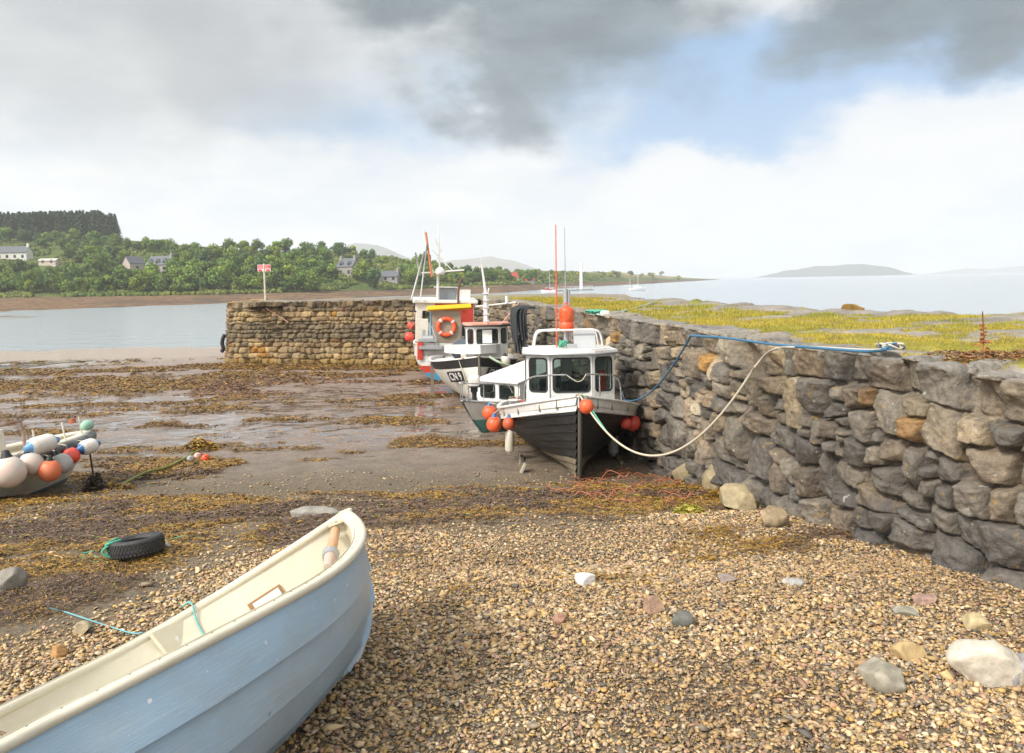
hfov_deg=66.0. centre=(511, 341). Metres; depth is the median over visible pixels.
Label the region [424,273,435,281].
broadleaf tree
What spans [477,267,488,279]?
broadleaf tree
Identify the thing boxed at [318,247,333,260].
broadleaf tree
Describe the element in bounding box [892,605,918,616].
beach stone
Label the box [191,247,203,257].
broadleaf tree
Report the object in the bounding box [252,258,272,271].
broadleaf tree
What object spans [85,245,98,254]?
broadleaf tree
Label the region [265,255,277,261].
broadleaf tree
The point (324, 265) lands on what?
broadleaf tree
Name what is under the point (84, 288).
broadleaf tree
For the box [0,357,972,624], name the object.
seaweed
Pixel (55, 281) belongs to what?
broadleaf tree
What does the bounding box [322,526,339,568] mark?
wooden handle
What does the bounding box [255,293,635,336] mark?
pier deck ground
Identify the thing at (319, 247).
broadleaf tree
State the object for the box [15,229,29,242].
broadleaf tree
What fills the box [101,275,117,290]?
broadleaf tree
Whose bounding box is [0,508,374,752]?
blue dinghy
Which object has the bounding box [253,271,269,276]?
broadleaf tree
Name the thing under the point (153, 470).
chain rope
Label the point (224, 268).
broadleaf tree
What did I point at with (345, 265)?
house
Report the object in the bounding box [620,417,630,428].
fender buoy
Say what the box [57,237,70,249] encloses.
broadleaf tree
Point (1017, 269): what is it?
coast hill
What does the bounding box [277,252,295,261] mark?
broadleaf tree
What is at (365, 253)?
broadleaf tree
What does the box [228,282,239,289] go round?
shrub
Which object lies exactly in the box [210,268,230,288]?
broadleaf tree
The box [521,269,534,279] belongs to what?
broadleaf tree
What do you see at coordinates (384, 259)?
broadleaf tree
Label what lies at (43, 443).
cylinder fender
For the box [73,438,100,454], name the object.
cylinder fender
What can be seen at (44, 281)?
broadleaf tree
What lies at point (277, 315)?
handrail
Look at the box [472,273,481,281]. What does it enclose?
broadleaf tree
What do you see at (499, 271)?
broadleaf tree
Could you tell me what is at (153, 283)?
broadleaf tree
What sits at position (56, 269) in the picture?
broadleaf tree
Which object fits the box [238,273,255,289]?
broadleaf tree
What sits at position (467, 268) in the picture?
broadleaf tree
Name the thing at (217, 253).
broadleaf tree
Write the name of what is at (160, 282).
broadleaf tree
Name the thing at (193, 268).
broadleaf tree
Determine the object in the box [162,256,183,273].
broadleaf tree
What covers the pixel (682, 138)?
sky
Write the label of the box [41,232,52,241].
broadleaf tree
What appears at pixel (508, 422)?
fender buoy
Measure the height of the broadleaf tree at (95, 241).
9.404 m
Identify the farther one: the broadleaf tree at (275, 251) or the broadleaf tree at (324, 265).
the broadleaf tree at (275, 251)
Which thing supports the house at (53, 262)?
on the shore terrain at (46, 300)
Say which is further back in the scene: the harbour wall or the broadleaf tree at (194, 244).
the broadleaf tree at (194, 244)
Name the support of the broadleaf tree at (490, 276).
on the shore terrain at (46, 300)
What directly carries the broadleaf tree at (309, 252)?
on the shore terrain at (46, 300)
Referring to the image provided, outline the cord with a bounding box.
[182,601,203,634]
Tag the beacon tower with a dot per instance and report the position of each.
(581, 274)
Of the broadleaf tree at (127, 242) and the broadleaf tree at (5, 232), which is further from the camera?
the broadleaf tree at (5, 232)
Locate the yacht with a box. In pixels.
[626,280,645,290]
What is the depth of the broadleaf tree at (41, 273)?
257.94 m
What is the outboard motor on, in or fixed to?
attached to the cabin cruiser
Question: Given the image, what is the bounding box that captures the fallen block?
[760,505,788,527]
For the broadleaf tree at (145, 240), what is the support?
on the shore terrain at (46, 300)
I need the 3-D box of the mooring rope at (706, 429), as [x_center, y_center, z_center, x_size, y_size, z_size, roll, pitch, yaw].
[1.993,0.925,10.969,0.032,1.441,3.469,-4,5,-33]
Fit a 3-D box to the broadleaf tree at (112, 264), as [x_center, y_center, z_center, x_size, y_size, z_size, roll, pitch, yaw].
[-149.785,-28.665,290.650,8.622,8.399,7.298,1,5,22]
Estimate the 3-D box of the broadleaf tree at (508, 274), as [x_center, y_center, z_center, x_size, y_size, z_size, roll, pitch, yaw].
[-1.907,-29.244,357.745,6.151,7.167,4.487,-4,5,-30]
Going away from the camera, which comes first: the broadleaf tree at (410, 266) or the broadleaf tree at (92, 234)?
the broadleaf tree at (410, 266)
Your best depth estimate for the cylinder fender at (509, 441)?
14.87 m
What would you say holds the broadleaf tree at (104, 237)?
on the shore terrain at (46, 300)
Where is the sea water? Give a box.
[0,272,1023,355]
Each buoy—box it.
[0,450,26,487]
[17,450,43,474]
[37,454,61,481]
[52,450,72,473]
[57,444,80,463]
[80,420,93,430]
[405,325,413,341]
[407,316,414,328]
[482,402,501,419]
[486,407,501,431]
[500,353,509,367]
[503,408,514,429]
[559,302,573,331]
[579,394,593,413]
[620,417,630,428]
[627,415,640,431]
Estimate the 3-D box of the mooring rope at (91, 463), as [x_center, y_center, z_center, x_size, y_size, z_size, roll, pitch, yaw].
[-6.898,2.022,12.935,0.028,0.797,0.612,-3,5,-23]
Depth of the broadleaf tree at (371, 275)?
278.40 m
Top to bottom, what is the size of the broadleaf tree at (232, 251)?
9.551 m
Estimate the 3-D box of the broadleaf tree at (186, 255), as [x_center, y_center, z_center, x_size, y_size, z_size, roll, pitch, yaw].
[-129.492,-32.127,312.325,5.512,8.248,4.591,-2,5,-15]
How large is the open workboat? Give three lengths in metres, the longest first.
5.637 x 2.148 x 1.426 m
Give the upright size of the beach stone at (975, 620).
0.141 m
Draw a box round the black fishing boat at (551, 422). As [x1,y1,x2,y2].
[497,225,639,480]
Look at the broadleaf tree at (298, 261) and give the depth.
278.03 m
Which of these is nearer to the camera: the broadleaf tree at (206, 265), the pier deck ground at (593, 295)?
the pier deck ground at (593, 295)
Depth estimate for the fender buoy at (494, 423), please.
14.72 m
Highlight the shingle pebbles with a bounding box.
[0,466,1023,752]
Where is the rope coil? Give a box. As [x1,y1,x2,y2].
[558,340,568,347]
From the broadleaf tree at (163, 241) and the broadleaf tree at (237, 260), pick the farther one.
the broadleaf tree at (163, 241)
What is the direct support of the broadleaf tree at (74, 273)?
on the shore terrain at (46, 300)
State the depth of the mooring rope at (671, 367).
11.16 m
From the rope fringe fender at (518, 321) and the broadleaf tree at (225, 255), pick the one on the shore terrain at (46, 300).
the broadleaf tree at (225, 255)
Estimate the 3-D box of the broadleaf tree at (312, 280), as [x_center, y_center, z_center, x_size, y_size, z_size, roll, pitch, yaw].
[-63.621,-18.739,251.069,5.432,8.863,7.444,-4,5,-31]
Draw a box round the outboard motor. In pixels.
[468,375,479,399]
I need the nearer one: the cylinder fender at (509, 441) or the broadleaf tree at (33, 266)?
the cylinder fender at (509, 441)
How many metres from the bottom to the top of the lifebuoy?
0.810 m
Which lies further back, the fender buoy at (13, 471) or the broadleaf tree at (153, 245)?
the broadleaf tree at (153, 245)
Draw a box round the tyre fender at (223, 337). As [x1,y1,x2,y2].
[220,332,229,352]
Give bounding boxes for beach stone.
[0,567,28,593]
[50,644,67,658]
[73,620,92,634]
[290,506,339,517]
[552,613,566,624]
[574,572,595,585]
[643,595,664,614]
[671,610,693,626]
[717,573,736,582]
[782,578,804,586]
[853,658,869,667]
[857,656,906,693]
[890,641,926,661]
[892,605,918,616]
[913,594,936,604]
[945,639,1023,687]
[961,612,992,631]
[1012,652,1023,686]
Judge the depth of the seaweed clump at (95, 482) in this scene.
12.38 m
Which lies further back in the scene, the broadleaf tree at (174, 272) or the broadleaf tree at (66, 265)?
the broadleaf tree at (66, 265)
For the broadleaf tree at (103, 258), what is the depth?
273.34 m
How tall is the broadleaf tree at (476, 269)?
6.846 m
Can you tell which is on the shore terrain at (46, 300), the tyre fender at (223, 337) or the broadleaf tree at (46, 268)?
the broadleaf tree at (46, 268)
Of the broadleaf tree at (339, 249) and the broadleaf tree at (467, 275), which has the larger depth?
the broadleaf tree at (339, 249)
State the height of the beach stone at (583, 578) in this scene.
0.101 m
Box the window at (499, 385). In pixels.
[499,385,514,399]
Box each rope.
[48,607,143,633]
[81,539,121,558]
[82,537,118,561]
[89,454,93,472]
[124,450,198,482]
[458,360,467,398]
[488,356,510,365]
[578,366,754,456]
[581,393,607,431]
[596,301,657,314]
[622,336,690,400]
[690,334,887,352]
[754,346,880,367]
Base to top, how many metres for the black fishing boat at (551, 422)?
4.678 m
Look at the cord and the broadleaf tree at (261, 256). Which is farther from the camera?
the broadleaf tree at (261, 256)
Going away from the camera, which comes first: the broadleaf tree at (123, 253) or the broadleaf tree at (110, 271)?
the broadleaf tree at (110, 271)
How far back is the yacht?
268.39 m
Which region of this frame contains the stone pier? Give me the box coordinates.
[224,299,478,365]
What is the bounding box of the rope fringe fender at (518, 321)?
[510,305,535,354]
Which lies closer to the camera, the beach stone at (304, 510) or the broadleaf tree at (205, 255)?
the beach stone at (304, 510)
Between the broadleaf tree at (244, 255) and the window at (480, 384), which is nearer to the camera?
the window at (480, 384)
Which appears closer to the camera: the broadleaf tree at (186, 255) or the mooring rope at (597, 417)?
the mooring rope at (597, 417)
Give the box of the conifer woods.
[0,210,123,239]
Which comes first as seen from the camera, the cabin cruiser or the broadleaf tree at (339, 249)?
the cabin cruiser
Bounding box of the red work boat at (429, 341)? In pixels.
[409,216,477,379]
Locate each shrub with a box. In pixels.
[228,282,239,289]
[447,277,457,282]
[551,271,561,278]
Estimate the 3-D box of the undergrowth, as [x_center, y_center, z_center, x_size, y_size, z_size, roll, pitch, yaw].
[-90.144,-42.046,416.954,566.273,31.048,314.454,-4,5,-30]
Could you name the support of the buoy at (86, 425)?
on the open workboat
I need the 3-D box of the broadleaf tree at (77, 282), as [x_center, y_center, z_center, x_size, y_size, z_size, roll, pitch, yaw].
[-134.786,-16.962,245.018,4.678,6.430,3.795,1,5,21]
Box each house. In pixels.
[0,243,33,261]
[38,258,60,266]
[121,256,145,269]
[145,252,176,271]
[336,255,358,276]
[376,267,401,283]
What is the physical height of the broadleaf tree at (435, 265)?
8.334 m
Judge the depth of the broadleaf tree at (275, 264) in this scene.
270.18 m
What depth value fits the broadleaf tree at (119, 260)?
316.60 m
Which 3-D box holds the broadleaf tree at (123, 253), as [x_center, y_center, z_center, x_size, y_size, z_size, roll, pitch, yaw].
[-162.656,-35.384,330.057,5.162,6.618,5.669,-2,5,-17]
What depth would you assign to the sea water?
126.97 m
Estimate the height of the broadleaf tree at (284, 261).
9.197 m
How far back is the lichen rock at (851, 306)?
18.10 m
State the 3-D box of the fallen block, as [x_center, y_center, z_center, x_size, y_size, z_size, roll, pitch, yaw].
[2.835,1.904,8.468,0.253,0.241,0.355,2,5,33]
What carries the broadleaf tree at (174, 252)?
on the shore terrain at (46, 300)
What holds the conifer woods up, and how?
on the shore terrain at (46, 300)
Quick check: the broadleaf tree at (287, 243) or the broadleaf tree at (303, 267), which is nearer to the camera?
the broadleaf tree at (303, 267)
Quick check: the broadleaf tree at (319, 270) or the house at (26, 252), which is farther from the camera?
the house at (26, 252)
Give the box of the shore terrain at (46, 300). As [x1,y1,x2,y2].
[0,241,717,311]
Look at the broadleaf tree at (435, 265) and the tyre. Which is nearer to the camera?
the tyre
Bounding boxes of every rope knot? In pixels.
[585,309,606,313]
[875,342,904,349]
[877,342,905,349]
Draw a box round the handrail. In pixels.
[265,308,290,321]
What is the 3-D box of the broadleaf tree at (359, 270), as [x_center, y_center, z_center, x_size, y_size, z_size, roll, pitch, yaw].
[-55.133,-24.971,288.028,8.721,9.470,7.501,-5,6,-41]
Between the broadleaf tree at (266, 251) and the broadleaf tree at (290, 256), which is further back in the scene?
the broadleaf tree at (266, 251)
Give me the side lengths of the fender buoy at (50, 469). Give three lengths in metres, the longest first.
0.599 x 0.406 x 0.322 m
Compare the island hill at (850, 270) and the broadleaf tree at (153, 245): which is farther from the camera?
the island hill at (850, 270)
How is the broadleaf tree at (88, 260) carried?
on the shore terrain at (46, 300)
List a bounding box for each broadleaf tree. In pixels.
[0,227,14,241]
[0,263,5,272]
[0,276,15,291]
[5,258,31,273]
[5,268,16,276]
[8,273,21,289]
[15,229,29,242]
[15,280,27,290]
[18,271,30,281]
[23,279,37,291]
[26,270,39,280]
[28,263,39,270]
[33,267,40,275]
[34,276,45,291]
[35,237,49,248]
[37,269,52,276]
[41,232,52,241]
[41,272,58,292]
[44,265,53,271]
[46,230,61,241]
[48,274,65,293]
[52,266,63,272]
[55,271,65,277]
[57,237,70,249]
[57,279,76,291]
[59,231,66,239]
[60,261,75,270]
[61,264,81,275]
[62,245,77,257]
[62,269,81,281]
[65,228,81,241]
[70,277,85,290]
[72,248,87,262]
[79,276,92,291]
[81,256,104,274]
[82,230,101,244]
[83,268,100,277]
[84,252,110,272]
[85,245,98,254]
[86,277,107,291]
[88,238,103,246]
[99,234,108,238]
[101,240,120,253]
[101,252,118,268]
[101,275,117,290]
[102,244,118,258]
[104,268,113,273]
[106,236,118,243]
[108,275,123,289]
[109,233,122,244]
[112,268,131,289]
[114,258,121,264]
[117,249,129,260]
[120,237,132,247]
[127,275,149,291]
[132,241,142,249]
[134,269,158,289]
[140,236,150,252]
[141,261,162,274]
[143,273,158,290]
[146,239,162,252]
[153,273,169,290]
[160,239,167,249]
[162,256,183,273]
[163,238,178,252]
[163,249,179,257]
[165,267,183,284]
[169,274,188,291]
[176,243,190,253]
[176,256,187,264]
[179,250,191,261]
[179,271,198,291]
[183,260,203,279]
[189,242,201,248]
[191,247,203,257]
[195,276,210,290]
[196,248,213,261]
[199,261,217,271]
[203,267,221,288]
[208,245,222,261]
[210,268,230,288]
[213,266,229,273]
[215,258,225,264]
[220,238,236,250]
[221,253,229,259]
[223,245,240,256]
[224,259,240,275]
[227,254,250,276]
[229,277,240,285]
[236,240,249,251]
[238,264,253,276]
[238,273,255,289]
[240,252,248,262]
[242,267,256,276]
[243,246,255,253]
[244,256,255,266]
[247,276,263,288]
[251,238,264,250]
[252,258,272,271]
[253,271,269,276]
[256,254,266,261]
[257,248,271,255]
[259,276,271,288]
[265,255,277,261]
[265,268,286,286]
[267,245,280,256]
[270,257,291,268]
[270,261,283,270]
[272,241,283,252]
[276,280,292,290]
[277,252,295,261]
[281,238,292,252]
[282,263,297,281]
[286,274,302,289]
[289,248,308,259]
[291,258,308,268]
[294,270,317,291]
[297,264,308,270]
[299,241,315,252]
[304,269,321,291]
[306,246,315,256]
[306,249,313,255]
[306,258,317,267]
[307,267,322,277]
[315,241,325,254]
[315,255,330,263]
[316,244,324,254]
[316,261,328,275]
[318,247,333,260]
[321,263,338,278]
[333,242,351,255]
[349,246,357,253]
[350,260,371,281]
[359,249,368,258]
[365,258,372,264]
[365,267,380,288]
[368,249,376,258]
[381,255,388,262]
[400,263,408,274]
[401,265,416,278]
[403,267,421,285]
[410,256,420,265]
[412,262,428,283]
[419,253,430,265]
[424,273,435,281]
[432,262,444,270]
[433,268,446,281]
[446,262,453,269]
[450,272,462,282]
[459,275,466,284]
[462,265,472,273]
[464,271,473,281]
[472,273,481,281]
[473,266,479,272]
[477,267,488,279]
[482,269,498,281]
[493,268,504,278]
[503,269,513,279]
[518,269,525,279]
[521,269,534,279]
[532,269,538,277]
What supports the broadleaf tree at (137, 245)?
on the shore terrain at (46, 300)
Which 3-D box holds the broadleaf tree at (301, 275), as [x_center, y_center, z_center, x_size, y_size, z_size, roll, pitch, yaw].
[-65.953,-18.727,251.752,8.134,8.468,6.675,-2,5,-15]
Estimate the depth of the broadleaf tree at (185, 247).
330.74 m
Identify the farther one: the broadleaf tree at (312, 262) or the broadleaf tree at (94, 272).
the broadleaf tree at (312, 262)
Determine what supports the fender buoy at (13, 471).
hanging from the open workboat
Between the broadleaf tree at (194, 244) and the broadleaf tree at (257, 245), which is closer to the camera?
the broadleaf tree at (194, 244)
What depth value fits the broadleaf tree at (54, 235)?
373.39 m
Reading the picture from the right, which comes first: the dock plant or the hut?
the dock plant
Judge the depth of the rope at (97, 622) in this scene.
5.87 m
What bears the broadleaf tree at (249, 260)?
on the shore terrain at (46, 300)
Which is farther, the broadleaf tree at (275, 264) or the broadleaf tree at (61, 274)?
the broadleaf tree at (275, 264)
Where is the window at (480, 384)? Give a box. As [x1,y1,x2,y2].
[480,384,494,397]
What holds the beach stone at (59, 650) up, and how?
on the beach ground at (420, 464)
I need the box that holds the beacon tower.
[579,262,582,288]
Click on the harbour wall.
(921, 454)
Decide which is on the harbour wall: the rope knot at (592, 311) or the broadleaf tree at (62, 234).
the rope knot at (592, 311)
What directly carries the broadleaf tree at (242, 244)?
on the shore terrain at (46, 300)
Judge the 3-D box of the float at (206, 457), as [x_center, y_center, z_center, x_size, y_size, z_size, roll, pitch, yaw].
[-6.132,2.329,15.754,0.157,0.157,0.156,2,5,32]
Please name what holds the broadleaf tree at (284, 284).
on the shore terrain at (46, 300)
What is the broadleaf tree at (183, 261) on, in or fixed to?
on the shore terrain at (46, 300)
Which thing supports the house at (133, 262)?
on the shore terrain at (46, 300)
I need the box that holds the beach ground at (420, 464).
[0,346,1023,752]
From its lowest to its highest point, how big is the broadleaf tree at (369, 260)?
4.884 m
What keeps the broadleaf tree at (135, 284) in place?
on the shore terrain at (46, 300)
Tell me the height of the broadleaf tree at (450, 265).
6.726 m
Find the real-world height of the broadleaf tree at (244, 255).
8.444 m
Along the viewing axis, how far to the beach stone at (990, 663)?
4.64 m
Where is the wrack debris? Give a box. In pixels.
[900,348,1023,368]
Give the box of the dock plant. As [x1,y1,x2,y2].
[972,311,992,354]
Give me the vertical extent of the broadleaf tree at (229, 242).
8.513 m
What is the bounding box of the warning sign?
[257,264,270,300]
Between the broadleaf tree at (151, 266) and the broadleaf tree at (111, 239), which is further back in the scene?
the broadleaf tree at (111, 239)
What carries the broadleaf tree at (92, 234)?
on the shore terrain at (46, 300)
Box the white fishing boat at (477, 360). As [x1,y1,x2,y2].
[429,247,518,397]
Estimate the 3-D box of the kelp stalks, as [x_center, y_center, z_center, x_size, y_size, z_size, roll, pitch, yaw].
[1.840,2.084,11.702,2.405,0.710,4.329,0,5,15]
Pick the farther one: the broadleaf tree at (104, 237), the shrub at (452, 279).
the broadleaf tree at (104, 237)
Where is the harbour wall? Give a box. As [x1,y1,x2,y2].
[475,298,1023,588]
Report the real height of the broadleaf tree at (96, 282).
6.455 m
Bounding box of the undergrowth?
[0,237,605,297]
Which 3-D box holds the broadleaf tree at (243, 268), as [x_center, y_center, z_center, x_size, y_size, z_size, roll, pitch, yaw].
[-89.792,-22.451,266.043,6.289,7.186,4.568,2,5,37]
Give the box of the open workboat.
[0,417,96,496]
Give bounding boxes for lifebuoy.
[436,317,456,336]
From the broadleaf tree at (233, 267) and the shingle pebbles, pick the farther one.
the broadleaf tree at (233, 267)
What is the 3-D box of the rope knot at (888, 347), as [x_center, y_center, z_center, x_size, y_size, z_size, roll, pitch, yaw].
[3.714,0.044,7.718,0.260,0.077,0.153,-1,4,0]
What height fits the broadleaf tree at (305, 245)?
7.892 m
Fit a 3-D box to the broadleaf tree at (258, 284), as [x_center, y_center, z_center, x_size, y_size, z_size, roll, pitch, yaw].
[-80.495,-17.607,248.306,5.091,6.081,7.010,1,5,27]
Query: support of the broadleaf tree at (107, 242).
on the shore terrain at (46, 300)
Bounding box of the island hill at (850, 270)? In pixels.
[754,264,915,277]
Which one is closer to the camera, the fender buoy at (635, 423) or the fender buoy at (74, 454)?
the fender buoy at (74, 454)
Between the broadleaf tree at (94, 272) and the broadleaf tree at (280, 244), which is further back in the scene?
the broadleaf tree at (280, 244)
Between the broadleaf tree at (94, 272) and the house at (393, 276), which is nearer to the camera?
the broadleaf tree at (94, 272)
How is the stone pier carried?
on the beach ground at (420, 464)
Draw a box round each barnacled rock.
[671,462,692,481]
[702,464,722,490]
[719,483,756,510]
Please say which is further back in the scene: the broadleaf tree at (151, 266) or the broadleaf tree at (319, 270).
the broadleaf tree at (319, 270)
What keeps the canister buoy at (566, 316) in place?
hanging from the black fishing boat at (551, 422)
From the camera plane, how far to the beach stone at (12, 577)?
6.72 m
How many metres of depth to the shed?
376.22 m
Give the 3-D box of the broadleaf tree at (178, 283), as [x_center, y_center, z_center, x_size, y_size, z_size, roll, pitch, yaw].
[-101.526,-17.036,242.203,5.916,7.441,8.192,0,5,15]
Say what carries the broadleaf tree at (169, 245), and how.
on the shore terrain at (46, 300)
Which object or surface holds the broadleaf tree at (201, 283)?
on the shore terrain at (46, 300)
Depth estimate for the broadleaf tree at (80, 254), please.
324.42 m
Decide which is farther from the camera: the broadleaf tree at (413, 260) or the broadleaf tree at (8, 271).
the broadleaf tree at (413, 260)
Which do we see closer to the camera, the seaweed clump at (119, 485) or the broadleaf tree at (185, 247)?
the seaweed clump at (119, 485)
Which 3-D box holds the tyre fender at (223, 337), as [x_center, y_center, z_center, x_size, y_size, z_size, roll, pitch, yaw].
[-14.574,0.046,40.007,0.558,1.080,0.219,-1,4,0]
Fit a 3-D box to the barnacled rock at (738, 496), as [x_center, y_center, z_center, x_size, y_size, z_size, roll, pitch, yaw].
[2.741,1.903,9.552,0.406,0.360,0.467,-1,4,1]
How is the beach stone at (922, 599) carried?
on the beach ground at (420, 464)
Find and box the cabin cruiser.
[459,359,572,432]
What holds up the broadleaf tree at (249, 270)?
on the shore terrain at (46, 300)
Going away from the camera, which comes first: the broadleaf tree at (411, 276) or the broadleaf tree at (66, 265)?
the broadleaf tree at (66, 265)
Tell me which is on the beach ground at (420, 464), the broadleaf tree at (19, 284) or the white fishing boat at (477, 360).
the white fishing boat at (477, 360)
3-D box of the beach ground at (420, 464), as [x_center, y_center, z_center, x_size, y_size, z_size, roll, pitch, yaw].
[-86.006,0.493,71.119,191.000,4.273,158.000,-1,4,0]
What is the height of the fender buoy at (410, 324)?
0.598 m
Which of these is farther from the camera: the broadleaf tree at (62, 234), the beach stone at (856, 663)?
the broadleaf tree at (62, 234)
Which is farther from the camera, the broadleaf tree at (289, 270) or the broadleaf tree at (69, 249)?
the broadleaf tree at (69, 249)
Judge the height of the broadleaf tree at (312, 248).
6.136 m
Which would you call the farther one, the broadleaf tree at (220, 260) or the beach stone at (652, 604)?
the broadleaf tree at (220, 260)
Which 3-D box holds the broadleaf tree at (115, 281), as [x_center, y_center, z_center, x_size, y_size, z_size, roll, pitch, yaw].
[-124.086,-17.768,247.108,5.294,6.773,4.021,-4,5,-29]
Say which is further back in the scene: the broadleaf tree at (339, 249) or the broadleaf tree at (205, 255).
the broadleaf tree at (339, 249)
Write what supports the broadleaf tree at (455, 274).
on the shore terrain at (46, 300)
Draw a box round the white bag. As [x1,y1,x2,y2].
[600,311,609,315]
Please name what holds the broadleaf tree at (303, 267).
on the shore terrain at (46, 300)
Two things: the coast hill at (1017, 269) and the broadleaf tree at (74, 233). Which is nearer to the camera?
the broadleaf tree at (74, 233)
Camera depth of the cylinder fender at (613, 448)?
14.82 m
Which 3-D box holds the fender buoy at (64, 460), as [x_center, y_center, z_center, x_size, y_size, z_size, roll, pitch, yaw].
[-6.979,1.798,12.136,0.302,0.505,0.302,-27,4,2]
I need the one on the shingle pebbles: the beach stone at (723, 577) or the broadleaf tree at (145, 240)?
the beach stone at (723, 577)
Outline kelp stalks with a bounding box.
[547,467,706,509]
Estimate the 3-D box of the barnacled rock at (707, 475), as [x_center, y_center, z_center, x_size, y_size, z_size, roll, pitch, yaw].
[2.978,1.971,11.198,0.546,0.528,0.442,0,4,13]
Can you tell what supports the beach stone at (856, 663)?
on the beach ground at (420, 464)
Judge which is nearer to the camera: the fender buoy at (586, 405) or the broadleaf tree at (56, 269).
the fender buoy at (586, 405)
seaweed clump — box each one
[77,481,136,490]
[81,472,110,491]
[181,438,220,451]
[672,503,705,513]
[702,488,719,499]
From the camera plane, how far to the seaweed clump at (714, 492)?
10.38 m
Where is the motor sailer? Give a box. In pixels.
[541,271,555,291]
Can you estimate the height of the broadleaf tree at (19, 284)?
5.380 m
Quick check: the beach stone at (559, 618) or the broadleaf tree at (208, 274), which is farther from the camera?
the broadleaf tree at (208, 274)
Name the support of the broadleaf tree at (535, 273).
on the shore terrain at (46, 300)
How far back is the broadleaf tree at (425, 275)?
299.17 m
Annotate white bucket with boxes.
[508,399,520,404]
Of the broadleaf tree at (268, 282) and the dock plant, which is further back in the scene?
the broadleaf tree at (268, 282)
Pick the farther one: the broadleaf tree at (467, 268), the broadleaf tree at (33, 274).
the broadleaf tree at (467, 268)
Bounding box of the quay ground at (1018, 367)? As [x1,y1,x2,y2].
[514,297,1023,373]
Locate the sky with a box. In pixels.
[0,0,1023,277]
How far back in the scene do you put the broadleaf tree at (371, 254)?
365.21 m
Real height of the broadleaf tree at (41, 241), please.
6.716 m
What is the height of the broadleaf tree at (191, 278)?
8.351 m
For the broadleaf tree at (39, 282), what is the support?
on the shore terrain at (46, 300)
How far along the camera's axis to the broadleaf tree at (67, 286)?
243.20 m
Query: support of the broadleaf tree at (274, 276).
on the shore terrain at (46, 300)
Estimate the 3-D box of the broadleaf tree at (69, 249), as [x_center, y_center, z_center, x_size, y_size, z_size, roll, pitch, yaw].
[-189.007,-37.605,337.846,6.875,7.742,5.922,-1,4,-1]
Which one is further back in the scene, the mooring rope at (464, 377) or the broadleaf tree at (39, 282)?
the broadleaf tree at (39, 282)
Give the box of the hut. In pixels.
[524,277,535,283]
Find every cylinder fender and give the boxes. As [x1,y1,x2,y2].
[23,433,59,453]
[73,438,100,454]
[503,408,513,453]
[608,435,618,456]
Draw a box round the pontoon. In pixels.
[546,286,593,290]
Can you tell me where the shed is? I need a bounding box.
[511,272,518,279]
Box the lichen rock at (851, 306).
[841,304,864,309]
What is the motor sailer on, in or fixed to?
on the sea water
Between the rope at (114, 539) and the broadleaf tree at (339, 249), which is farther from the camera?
the broadleaf tree at (339, 249)
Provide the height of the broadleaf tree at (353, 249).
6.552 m
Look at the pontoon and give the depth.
288.32 m
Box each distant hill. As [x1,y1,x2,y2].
[345,243,410,259]
[442,256,543,271]
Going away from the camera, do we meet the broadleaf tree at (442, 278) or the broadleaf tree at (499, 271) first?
the broadleaf tree at (442, 278)
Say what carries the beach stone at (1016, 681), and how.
on the beach ground at (420, 464)
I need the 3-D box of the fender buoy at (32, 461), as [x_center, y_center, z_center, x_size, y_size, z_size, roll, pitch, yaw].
[-7.174,1.785,11.696,0.386,0.417,0.331,-15,4,1]
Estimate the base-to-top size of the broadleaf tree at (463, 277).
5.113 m
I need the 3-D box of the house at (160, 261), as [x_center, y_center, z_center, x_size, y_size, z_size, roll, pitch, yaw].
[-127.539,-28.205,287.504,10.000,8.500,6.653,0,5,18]
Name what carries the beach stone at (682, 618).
on the beach ground at (420, 464)
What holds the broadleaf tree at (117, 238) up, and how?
on the shore terrain at (46, 300)
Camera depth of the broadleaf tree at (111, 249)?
331.32 m
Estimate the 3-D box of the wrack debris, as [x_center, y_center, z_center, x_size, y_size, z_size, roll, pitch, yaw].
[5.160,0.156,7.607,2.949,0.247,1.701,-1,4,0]
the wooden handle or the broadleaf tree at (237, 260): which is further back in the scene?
the broadleaf tree at (237, 260)
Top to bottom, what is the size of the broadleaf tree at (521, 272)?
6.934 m
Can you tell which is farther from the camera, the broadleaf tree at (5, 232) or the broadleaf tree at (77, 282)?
the broadleaf tree at (5, 232)
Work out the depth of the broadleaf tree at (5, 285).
244.86 m
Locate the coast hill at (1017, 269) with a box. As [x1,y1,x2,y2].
[929,266,1023,273]
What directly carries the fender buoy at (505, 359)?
attached to the white fishing boat at (477, 360)
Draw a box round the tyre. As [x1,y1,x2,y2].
[108,531,165,560]
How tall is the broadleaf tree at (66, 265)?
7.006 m
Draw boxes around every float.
[69,418,76,423]
[194,452,200,457]
[201,454,209,460]
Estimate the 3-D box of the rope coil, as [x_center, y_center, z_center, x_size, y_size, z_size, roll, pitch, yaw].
[0.958,0.045,14.608,0.203,0.137,0.528,-1,2,1]
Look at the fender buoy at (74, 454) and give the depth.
12.27 m
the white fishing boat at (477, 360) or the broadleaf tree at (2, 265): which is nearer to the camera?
the white fishing boat at (477, 360)
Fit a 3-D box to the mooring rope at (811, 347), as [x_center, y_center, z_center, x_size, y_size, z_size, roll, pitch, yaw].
[2.786,0.011,8.630,0.421,0.048,2.721,-4,5,-31]

